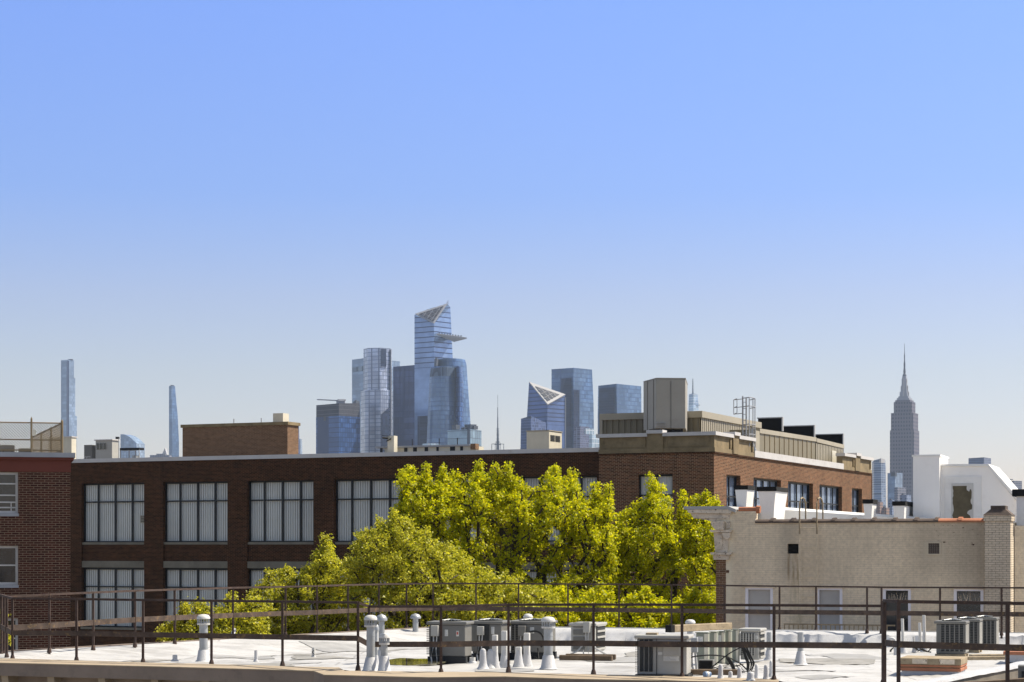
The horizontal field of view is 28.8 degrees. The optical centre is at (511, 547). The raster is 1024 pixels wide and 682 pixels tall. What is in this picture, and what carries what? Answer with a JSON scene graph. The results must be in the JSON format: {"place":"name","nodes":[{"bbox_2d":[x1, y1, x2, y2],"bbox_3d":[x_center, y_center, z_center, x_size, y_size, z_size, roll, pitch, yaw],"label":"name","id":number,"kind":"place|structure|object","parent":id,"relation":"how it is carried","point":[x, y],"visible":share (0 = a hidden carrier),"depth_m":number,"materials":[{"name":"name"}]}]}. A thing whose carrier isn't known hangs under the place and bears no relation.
{"place":"outdoors","nodes":[
{"label":"outdoors","id":0,"kind":"place"},
{"bbox_2d":[61,359,76,458],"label":"slim tower","id":1,"kind":"structure","parent":0,"point":[68,417],"depth_m":4858.16,"materials":[{"name":"glass"}]},
{"bbox_2d":[120,434,144,457],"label":"curved tower","id":2,"kind":"structure","parent":0,"point":[129,441],"depth_m":4600.00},
{"bbox_2d":[169,385,178,456],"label":"feather tower","id":3,"kind":"structure","parent":0,"point":[173,436],"depth_m":4705.11,"materials":[{"name":"glass"}]},
{"bbox_2d":[393,365,413,445],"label":"slate slab tower","id":4,"kind":"structure","parent":0,"point":[403,404],"depth_m":3090.54,"materials":[{"name":"glass"}]},
{"bbox_2d":[0,0,1023,507],"label":"sky","id":5,"kind":"structure","parent":0,"point":[224,203],"materials":[{"name":"blue"}]},
{"bbox_2d":[520,416,545,448],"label":"shimmer podium tower","id":6,"kind":"structure","parent":0,"point":[530,423],"depth_m":2969.49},
{"bbox_2d":[573,426,588,447],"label":"dark speckled block","id":7,"kind":"structure","parent":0,"point":[580,439],"depth_m":2756.45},
{"bbox_2d":[687,380,698,410],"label":"spired tower","id":8,"kind":"structure","parent":0,"point":[693,403],"depth_m":4505.80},
{"bbox_2d":[872,458,885,505],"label":"curved apartment tower","id":9,"kind":"structure","parent":0,"point":[879,479],"depth_m":2635.85,"materials":[{"name":"blue glass"}]},
{"bbox_2d":[887,472,901,507],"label":"pale notched tower","id":10,"kind":"structure","parent":0,"point":[894,479],"depth_m":2806.00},
{"bbox_2d":[890,344,918,501],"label":"stepped spire tower","id":11,"kind":"structure","parent":0,"point":[904,439],"depth_m":4068.34,"materials":[{"name":"stone"}]},
{"bbox_2d":[915,661,1023,681],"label":"roof","id":12,"kind":"structure","parent":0,"point":[994,673],"depth_m":28.26,"materials":[{"name":"concrete"}]},
{"bbox_2d":[883,599,1023,681],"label":"roof railing","id":13,"kind":"object","parent":12,"relation":"on","point":[1007,647],"visible":1,"depth_m":24.09,"materials":[{"name":"metal"}]},
{"bbox_3d":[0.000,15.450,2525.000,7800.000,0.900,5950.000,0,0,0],"label":"ground","id":14,"kind":"structure","parent":0,"visible":0},
{"bbox_2d":[316,399,359,453],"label":"topped out tower","id":15,"kind":"structure","parent":14,"relation":"on","point":[338,427],"depth_m":2915.87,"materials":[{"name":"glass"}]},
{"bbox_2d":[352,358,399,452],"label":"pale slab tower","id":16,"kind":"structure","parent":14,"relation":"on","point":[357,376],"depth_m":3367.24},
{"bbox_2d":[361,348,392,452],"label":"gridded tower","id":17,"kind":"structure","parent":14,"relation":"on","point":[376,408],"depth_m":3035.59,"materials":[{"name":"blue glass"}]},
{"bbox_2d":[414,304,466,445],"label":"pointed tower","id":18,"kind":"structure","parent":14,"relation":"on","point":[434,337],"depth_m":2965.80,"materials":[{"name":"glass"}]},
{"bbox_2d":[427,358,470,444],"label":"shoulder tower","id":19,"kind":"structure","parent":14,"relation":"on","point":[448,404],"depth_m":2866.72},
{"bbox_2d":[447,424,480,446],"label":"building","id":20,"kind":"structure","parent":14,"relation":"on","point":[468,434],"depth_m":2513.34,"materials":[{"name":"glass"}]},
{"bbox_2d":[70,430,873,646],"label":"factory building","id":21,"kind":"structure","parent":14,"relation":"on","point":[187,522],"depth_m":102.61,"materials":[{"name":"brown brick"}]},
{"bbox_2d":[47,436,77,458],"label":"roof bulkhead","id":22,"kind":"object","parent":21,"relation":"on","point":[69,444],"visible":0.32,"depth_m":119.13,"materials":[{"name":"beige concrete"}]},
{"bbox_2d":[94,439,119,458],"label":"stair hut","id":23,"kind":"object","parent":21,"relation":"on","point":[106,448],"visible":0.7,"depth_m":113.16,"materials":[{"name":"metal"}]},
{"bbox_2d":[84,483,143,541],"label":"window","id":24,"kind":"structure","parent":21,"relation":"in","point":[113,512],"depth_m":106.24,"materials":[{"name":"glass"}]},
{"bbox_2d":[84,568,143,627],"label":"window","id":25,"kind":"structure","parent":21,"relation":"in","point":[95,579],"depth_m":106.24,"materials":[{"name":"glass"}]},
{"bbox_2d":[165,481,226,541],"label":"window","id":26,"kind":"structure","parent":21,"relation":"in","point":[194,511],"depth_m":104.14,"materials":[{"name":"glass"}]},
{"bbox_2d":[165,568,226,625],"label":"window","id":27,"kind":"structure","parent":21,"relation":"in","point":[175,578],"depth_m":104.19,"materials":[{"name":"glass"}]},
{"bbox_2d":[180,413,300,456],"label":"brick bulkhead","id":28,"kind":"object","parent":21,"relation":"on","point":[278,435],"visible":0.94,"depth_m":109.46,"materials":[{"name":"brown brick"}]},
{"bbox_2d":[249,480,312,541],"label":"window","id":29,"kind":"structure","parent":21,"relation":"in","point":[279,510],"depth_m":102.05,"materials":[{"name":"glass"}]},
{"bbox_2d":[249,569,312,617],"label":"window","id":30,"kind":"structure","parent":21,"relation":"in","point":[254,574],"depth_m":102.57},
{"bbox_2d":[336,479,402,541],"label":"window","id":31,"kind":"structure","parent":21,"relation":"in","point":[358,501],"depth_m":100.12,"materials":[{"name":"glass"}]},
{"bbox_2d":[382,435,396,451],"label":"camera post","id":32,"kind":"object","parent":21,"relation":"on","point":[391,441],"visible":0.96,"depth_m":100.02,"materials":[{"name":"beige metal"}]},
{"bbox_2d":[375,438,483,451],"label":"rooftop skylight curb","id":33,"kind":"structure","parent":21,"relation":"on","point":[457,447],"depth_m":99.60,"materials":[{"name":"beige metal"}]},
{"bbox_2d":[527,430,562,448],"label":"bulkhead","id":34,"kind":"object","parent":21,"relation":"on","point":[544,439],"visible":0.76,"depth_m":101.14,"materials":[{"name":"beige metal"}]},
{"bbox_2d":[523,475,595,541],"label":"window","id":35,"kind":"structure","parent":21,"relation":"in","point":[532,481],"depth_m":95.63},
{"bbox_2d":[639,474,671,535],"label":"window","id":36,"kind":"structure","parent":21,"relation":"in","point":[663,478],"depth_m":93.44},
{"bbox_2d":[643,378,687,431],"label":"cooling tower","id":37,"kind":"structure","parent":21,"relation":"on","point":[664,403],"depth_m":94.91,"materials":[{"name":"grey metal"}]},
{"bbox_2d":[599,411,761,433],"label":"corrugated penthouse","id":38,"kind":"object","parent":21,"relation":"on","point":[623,423],"visible":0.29,"depth_m":99.71,"materials":[{"name":"beige metal"}]},
{"bbox_2d":[726,475,736,506],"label":"window","id":39,"kind":"structure","parent":21,"relation":"in","point":[731,481],"depth_m":95.28,"materials":[{"name":"white"}]},
{"bbox_2d":[733,396,755,446],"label":"caged ladder","id":40,"kind":"object","parent":21,"relation":"on","point":[745,414],"visible":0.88,"depth_m":97.47,"materials":[{"name":"grey metal"}]},
{"bbox_2d":[753,478,776,506],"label":"window","id":41,"kind":"structure","parent":21,"relation":"in","point":[757,482],"depth_m":99.42,"materials":[{"name":"blue"}]},
{"bbox_2d":[757,417,783,431],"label":"sawtooth screen","id":42,"kind":"object","parent":21,"relation":"on","point":[773,423],"visible":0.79,"depth_m":116.55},
{"bbox_2d":[730,428,816,458],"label":"panelled roof shed","id":43,"kind":"structure","parent":21,"relation":"on","point":[784,443],"depth_m":105.40,"materials":[{"name":"beige metal"}]},
{"bbox_2d":[782,425,814,436],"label":"sawtooth screen","id":44,"kind":"object","parent":21,"relation":"on","point":[806,430],"visible":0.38,"depth_m":122.95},
{"bbox_2d":[788,482,808,508],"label":"window","id":45,"kind":"structure","parent":21,"relation":"in","point":[796,490],"depth_m":105.80,"materials":[{"name":"blue"}]},
{"bbox_2d":[819,485,838,510],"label":"window","id":46,"kind":"structure","parent":21,"relation":"in","point":[827,493],"depth_m":111.48,"materials":[{"name":"blue"}]},
{"bbox_2d":[815,438,843,462],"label":"ribbed roof shed","id":47,"kind":"structure","parent":21,"relation":"on","point":[825,450],"depth_m":113.33,"materials":[{"name":"beige metal"}]},
{"bbox_2d":[815,433,843,444],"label":"sawtooth screen","id":48,"kind":"object","parent":21,"relation":"on","point":[837,438],"visible":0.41,"depth_m":129.16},
{"bbox_2d":[0,627,1023,681],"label":"flat roof building","id":49,"kind":"structure","parent":14,"relation":"on","point":[331,661],"depth_m":36.08,"materials":[{"name":"beige paint"}]},
{"bbox_2d":[0,594,11,657],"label":"roof railing","id":50,"kind":"object","parent":49,"relation":"on","point":[6,629],"visible":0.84,"depth_m":37.18,"materials":[{"name":"metal"}]},
{"bbox_2d":[195,614,209,661],"bbox_3d":[-5.860,1.720,37.821,0.321,0.893,0.316,0,0,0],"label":"vent stack","id":51,"kind":"object","parent":49,"relation":"on","point":[203,655],"visible":0.97,"depth_m":37.74,"materials":[{"name":"metal"}]},
{"bbox_2d":[362,615,377,670],"bbox_3d":[-2.360,1.603,33.274,0.334,0.944,0.329,0,0,0],"label":"vent stack","id":52,"kind":"object","parent":49,"relation":"on","point":[370,663],"visible":0.99,"depth_m":33.21,"materials":[{"name":"metal"}]},
{"bbox_2d":[377,614,386,658],"bbox_3d":[-2.413,1.689,36.815,0.231,0.915,0.228,0,0,0],"label":"vent stack","id":53,"kind":"object","parent":49,"relation":"on","point":[382,618],"visible":0.59,"depth_m":36.76,"materials":[{"name":"metal"}]},
{"bbox_2d":[377,633,390,670],"bbox_3d":[-2.122,1.748,33.075,0.270,0.648,0.266,0,0,0],"label":"vent stack","id":54,"kind":"object","parent":49,"relation":"on","point":[384,664],"visible":0.97,"depth_m":33.01,"materials":[{"name":"metal"}]},
{"bbox_2d":[389,658,446,665],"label":"puddle","id":55,"kind":"object","parent":49,"relation":"on","point":[410,662],"visible":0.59,"depth_m":36.46,"materials":[{"name":"yellow liquid"}]},
{"bbox_2d":[10,597,882,681],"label":"roof railing","id":56,"kind":"object","parent":49,"relation":"on","point":[508,642],"visible":0.84,"depth_m":32.80,"materials":[{"name":"metal"}]},
{"bbox_2d":[426,619,473,663],"bbox_3d":[-1.174,1.748,37.131,0.780,0.826,0.752,0,0,14],"label":"condenser unit","id":57,"kind":"object","parent":49,"relation":"on","point":[456,630],"visible":0.88,"depth_m":36.98,"materials":[{"name":"metal"}]},
{"bbox_2d":[471,618,510,661],"bbox_3d":[-0.439,1.782,38.468,0.660,0.823,0.832,0,0,14],"label":"condenser unit","id":58,"kind":"object","parent":49,"relation":"on","point":[485,629],"visible":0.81,"depth_m":38.27,"materials":[{"name":"metal"}]},
{"bbox_2d":[499,631,506,666],"bbox_3d":[-0.133,1.796,35.177,0.223,0.636,0.212,0,0,15],"label":"box conduit","id":59,"kind":"object","parent":49,"relation":"on","point":[503,660],"visible":0.74,"depth_m":35.12,"materials":[{"name":"white plastic"}]},
{"bbox_2d":[3,583,1023,653],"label":"roof railing","id":60,"kind":"object","parent":49,"relation":"on","point":[93,622],"visible":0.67,"depth_m":47.54,"materials":[{"name":"metal"}]},
{"bbox_2d":[523,633,532,666],"bbox_3d":[0.267,1.820,35.402,0.225,0.596,0.214,0,0,15],"label":"vent stack","id":61,"kind":"object","parent":49,"relation":"on","point":[527,662],"visible":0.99,"depth_m":35.35,"materials":[{"name":"white plastic"}]},
{"bbox_2d":[510,618,557,659],"bbox_3d":[0.391,1.813,39.033,0.840,0.843,0.932,0,0,14],"label":"condenser unit","id":62,"kind":"object","parent":49,"relation":"on","point":[521,627],"visible":0.66,"depth_m":38.79,"materials":[{"name":"metal"}]},
{"bbox_2d":[539,617,556,668],"bbox_3d":[0.625,1.646,34.305,0.323,0.900,0.318,0,0,0],"label":"vent stack","id":63,"kind":"object","parent":49,"relation":"on","point":[548,661],"visible":0.99,"depth_m":34.23,"materials":[{"name":"metal"}]},
{"bbox_2d":[557,622,606,657],"bbox_3d":[1.487,1.880,40.653,1.071,0.736,1.156,0,0,20],"label":"condenser unit","id":64,"kind":"object","parent":49,"relation":"on","point":[581,630],"visible":0.79,"depth_m":40.53,"materials":[{"name":"metal"}]},
{"bbox_2d":[559,654,615,660],"bbox_3d":[1.500,2.142,38.783,1.050,0.100,0.600,0,0,16],"label":"timber sleeper","id":65,"kind":"object","parent":49,"relation":"on","point":[598,657],"visible":0.99,"depth_m":38.53,"materials":[{"name":"brown wood"}]},
{"bbox_2d":[634,632,693,676],"bbox_3d":[2.446,1.725,31.981,0.880,0.710,0.660,0,0,12],"label":"condenser unit","id":66,"kind":"object","parent":49,"relation":"on","point":[660,661],"visible":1,"depth_m":31.70,"materials":[{"name":"metal"}]},
{"bbox_2d":[695,632,710,662],"bbox_3d":[3.331,1.840,34.750,0.234,0.720,0.182,0,0,22],"label":"electrical cabinet","id":67,"kind":"object","parent":49,"relation":"on","point":[703,636],"visible":0.46,"depth_m":34.69,"materials":[{"name":"beige metal"}]},
{"bbox_2d":[691,669,736,674],"bbox_3d":[3.236,2.015,32.140,0.850,0.090,0.090,0,0,6],"label":"timber plank","id":68,"kind":"object","parent":49,"relation":"on","point":[701,671],"visible":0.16,"depth_m":32.10,"materials":[{"name":"brown wood"}]},
{"bbox_2d":[709,631,718,664],"bbox_3d":[3.664,1.878,36.125,0.152,0.699,0.182,0,0,22],"label":"electrical cabinet","id":69,"kind":"object","parent":49,"relation":"on","point":[714,638],"visible":0.57,"depth_m":36.07,"materials":[{"name":"beige metal"}]},
{"bbox_2d":[665,623,731,632],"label":"timber beam","id":70,"kind":"structure","parent":69,"relation":"on","point":[699,627],"depth_m":35.79,"materials":[{"name":"brown wood"}]},
{"bbox_2d":[718,631,725,663],"bbox_3d":[3.855,1.888,36.606,0.126,0.698,0.182,0,0,22],"label":"electrical cabinet","id":71,"kind":"object","parent":49,"relation":"on","point":[721,638],"visible":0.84,"depth_m":36.55,"materials":[{"name":"beige metal"}]},
{"bbox_2d":[691,648,754,672],"bbox_3d":[3.361,1.867,32.606,1.245,0.555,0.122,0,0,0],"label":"cable tangle","id":72,"kind":"object","parent":49,"relation":"on","point":[731,664],"visible":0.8,"depth_m":32.65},
{"bbox_2d":[732,629,739,662],"bbox_3d":[4.222,1.900,37.595,0.148,0.714,0.182,0,0,22],"label":"electrical cabinet","id":73,"kind":"object","parent":49,"relation":"on","point":[736,638],"visible":0.54,"depth_m":37.53,"materials":[{"name":"beige metal"}]},
{"bbox_2d":[739,627,766,659],"bbox_3d":[4.556,1.826,37.731,0.440,0.590,0.540,0,0,20],"label":"condenser unit","id":74,"kind":"object","parent":49,"relation":"on","point":[748,634],"visible":0.77,"depth_m":37.50,"materials":[{"name":"metal"}]},
{"bbox_2d":[794,632,807,664],"bbox_3d":[5.264,1.845,36.331,0.274,0.584,0.270,0,0,0],"label":"vent stack","id":75,"kind":"object","parent":49,"relation":"on","point":[800,658],"visible":0.93,"depth_m":36.27,"materials":[{"name":"metal"}]},
{"bbox_2d":[901,655,967,675],"bbox_3d":[6.942,2.005,32.791,1.000,0.390,0.824,0,0,20],"label":"roof hatch","id":76,"kind":"object","parent":49,"relation":"on","point":[926,665],"visible":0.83,"depth_m":32.44,"materials":[{"name":"brick"}]},
{"bbox_2d":[934,618,969,655],"bbox_3d":[8.996,1.844,40.725,0.650,0.776,0.540,0,0,20],"label":"condenser unit","id":77,"kind":"object","parent":49,"relation":"on","point":[952,631],"visible":0.91,"depth_m":40.49,"materials":[{"name":"metal"}]},
{"bbox_2d":[951,617,982,652],"bbox_3d":[9.888,1.895,43.260,0.620,0.776,0.540,0,0,20],"label":"condenser unit","id":78,"kind":"object","parent":49,"relation":"on","point":[975,629],"visible":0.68,"depth_m":42.98,"materials":[{"name":"metal"}]},
{"bbox_2d":[967,654,1004,659],"bbox_3d":[9.485,2.157,39.180,1.500,0.070,0.800,0,0,-12],"label":"timber sleeper","id":79,"kind":"object","parent":49,"relation":"on","point":[986,656],"visible":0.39,"depth_m":38.76,"materials":[{"name":"brown wood"}]},
{"bbox_2d":[975,615,998,643],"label":"condenser unit","id":80,"kind":"object","parent":49,"relation":"on","point":[990,629],"visible":0.66,"depth_m":45.10,"materials":[{"name":"metal"}]},
{"bbox_2d":[527,382,565,447],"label":"white triangle tower","id":81,"kind":"structure","parent":14,"relation":"on","point":[547,406],"depth_m":3015.54,"materials":[{"name":"glass"}]},
{"bbox_2d":[551,368,593,447],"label":"chamfered tower","id":82,"kind":"structure","parent":14,"relation":"on","point":[574,386],"depth_m":3161.28,"materials":[{"name":"glass"}]},
{"bbox_2d":[584,428,598,447],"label":"white grid block","id":83,"kind":"structure","parent":14,"relation":"on","point":[593,441],"depth_m":2706.20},
{"bbox_2d":[598,384,640,433],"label":"square glass tower","id":84,"kind":"structure","parent":14,"relation":"on","point":[617,398],"depth_m":3214.13,"materials":[{"name":"glass"}]},
{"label":"road","id":85,"kind":"structure","parent":0,"visible":0},
{"bbox_2d":[0,452,74,649],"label":"apartment building","id":86,"kind":"structure","parent":85,"relation":"on","point":[34,522],"depth_m":58.75,"materials":[{"name":"brick"}]},
{"bbox_2d":[0,472,17,512],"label":"window","id":87,"kind":"structure","parent":86,"relation":"in","point":[8,480],"depth_m":58.70,"materials":[{"name":"grey glass"}]},
{"bbox_2d":[0,546,17,584],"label":"window","id":88,"kind":"structure","parent":86,"relation":"in","point":[8,554],"depth_m":58.70,"materials":[{"name":"grey glass"}]},
{"bbox_2d":[0,417,62,452],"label":"chain link fence","id":89,"kind":"object","parent":86,"relation":"on","point":[41,439],"visible":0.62,"depth_m":60.24,"materials":[{"name":"grey metal"}]},
{"bbox_2d":[154,590,272,641],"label":"leafy tree","id":90,"kind":"object","parent":85,"relation":"on","point":[249,625],"visible":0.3,"depth_m":65.62,"materials":[{"name":"green plant"}]},
{"bbox_2d":[231,531,371,634],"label":"leafy tree","id":91,"kind":"object","parent":85,"relation":"on","point":[322,570],"visible":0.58,"depth_m":69.34,"materials":[{"name":"green plant"}]},
{"bbox_2d":[338,507,563,630],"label":"leafy tree","id":92,"kind":"object","parent":85,"relation":"on","point":[383,548],"visible":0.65,"depth_m":67.27,"materials":[{"name":"green plant"}]},
{"bbox_2d":[386,458,622,626],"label":"leafy tree","id":93,"kind":"object","parent":85,"relation":"on","point":[436,506],"visible":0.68,"depth_m":75.05,"materials":[{"name":"green plant"}]},
{"bbox_2d":[534,578,715,627],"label":"leafy tree","id":94,"kind":"object","parent":85,"relation":"on","point":[642,620],"visible":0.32,"depth_m":69.55,"materials":[{"name":"green plant"}]},
{"bbox_2d":[594,471,723,623],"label":"leafy tree","id":95,"kind":"object","parent":85,"relation":"on","point":[683,550],"visible":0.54,"depth_m":76.75,"materials":[{"name":"green plant"}]},
{"bbox_2d":[784,623,894,630],"bbox_3d":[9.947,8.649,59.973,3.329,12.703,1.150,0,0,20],"label":"deck railing","id":96,"kind":"object","parent":85,"relation":"on","point":[839,625],"visible":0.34,"depth_m":59.46,"materials":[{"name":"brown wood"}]},
{"bbox_2d":[683,506,1015,630],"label":"beige house","id":97,"kind":"structure","parent":85,"relation":"on","point":[751,548],"depth_m":60.63,"materials":[{"name":"brick"}]},
{"bbox_2d":[734,485,754,506],"bbox_3d":[7.493,-0.990,64.090,0.454,1.981,1.069,0,0,20],"label":"white chimney","id":98,"kind":"object","parent":97,"relation":"on","point":[744,495],"visible":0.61,"depth_m":63.66,"materials":[{"name":"paint"}]},
{"bbox_2d":[745,588,772,628],"bbox_3d":[7.657,2.003,61.605,0.881,1.513,0.110,0,0,20],"label":"window","id":99,"kind":"structure","parent":97,"relation":"in","point":[752,595],"depth_m":61.64,"materials":[{"name":"grey glass"}]},
{"bbox_2d":[757,487,788,518],"bbox_3d":[8.310,-0.951,63.427,0.632,1.902,1.822,0,0,20],"label":"white chimney","id":100,"kind":"object","parent":97,"relation":"on","point":[772,500],"visible":0.7,"depth_m":62.69,"materials":[{"name":"paint"}]},
{"bbox_2d":[799,497,823,629],"bbox_3d":[9.177,0.974,61.057,0.681,5.051,0.488,0,0,20],"label":"wall ladder","id":101,"kind":"object","parent":97,"relation":"attached to","point":[816,547],"depth_m":60.86,"materials":[{"name":"beige metal"}]},
{"bbox_2d":[818,588,841,629],"bbox_3d":[9.713,2.003,60.856,0.814,1.513,0.110,0,0,20],"label":"window","id":102,"kind":"structure","parent":97,"relation":"in","point":[825,595],"depth_m":60.89,"materials":[{"name":"grey glass"}]},
{"bbox_2d":[758,507,926,518],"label":"white parapet","id":103,"kind":"structure","parent":97,"relation":"on","point":[790,513],"depth_m":63.93,"materials":[{"name":"paint"}]},
{"bbox_2d":[862,499,877,518],"bbox_3d":[11.351,-0.756,63.128,0.340,1.513,0.859,0,0,20],"label":"white chimney","id":104,"kind":"object","parent":97,"relation":"on","point":[869,508],"visible":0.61,"depth_m":62.77,"materials":[{"name":"paint"}]},
{"bbox_2d":[883,588,910,630],"bbox_3d":[11.634,2.003,60.157,0.855,1.513,0.110,0,0,20],"label":"window","id":105,"kind":"structure","parent":97,"relation":"in","point":[895,594],"depth_m":60.20,"materials":[{"name":"black glass"}]},
{"bbox_2d":[892,501,912,518],"bbox_3d":[12.602,-0.723,63.818,0.413,1.446,2.592,0,0,20],"label":"white chimney","id":106,"kind":"object","parent":97,"relation":"on","point":[903,509],"visible":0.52,"depth_m":62.66,"materials":[{"name":"paint"}]},
{"bbox_2d":[912,454,1017,521],"bbox_3d":[14.864,-1.473,64.446,3.310,2.946,3.280,0,0,20],"label":"white stair bulkhead","id":107,"kind":"object","parent":97,"relation":"on","point":[942,488],"visible":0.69,"depth_m":63.25,"materials":[{"name":"paint"}]},
{"bbox_2d":[951,483,972,517],"bbox_3d":[14.294,-1.014,63.217,0.687,2.029,0.021,0,0,20],"label":"door","id":108,"kind":"structure","parent":107,"relation":"in","point":[961,493],"depth_m":63.21,"materials":[{"name":"brown wood"}]},
{"bbox_2d":[954,589,982,617],"bbox_3d":[13.633,2.003,59.430,0.878,1.513,0.110,0,0,20],"label":"window","id":109,"kind":"structure","parent":97,"relation":"in","point":[959,594],"depth_m":59.45,"materials":[{"name":"black glass"}]},
{"bbox_2d":[984,506,1015,631],"bbox_3d":[14.483,6.885,59.179,0.843,16.230,1.000,0,0,20],"label":"peeling brick chimney","id":110,"kind":"object","parent":97,"relation":"on","point":[999,545],"visible":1,"depth_m":58.78,"materials":[{"name":"brick"}]},
{"bbox_2d":[1014,526,1023,631],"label":"neighbour house","id":111,"kind":"structure","parent":85,"relation":"on","point":[1018,566],"depth_m":59.54,"materials":[{"name":"beige brick"}]},
{"bbox_2d":[1012,489,1023,525],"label":"white chimney","id":112,"kind":"object","parent":111,"relation":"on","point":[1018,494],"visible":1,"depth_m":59.81,"materials":[{"name":"paint"}]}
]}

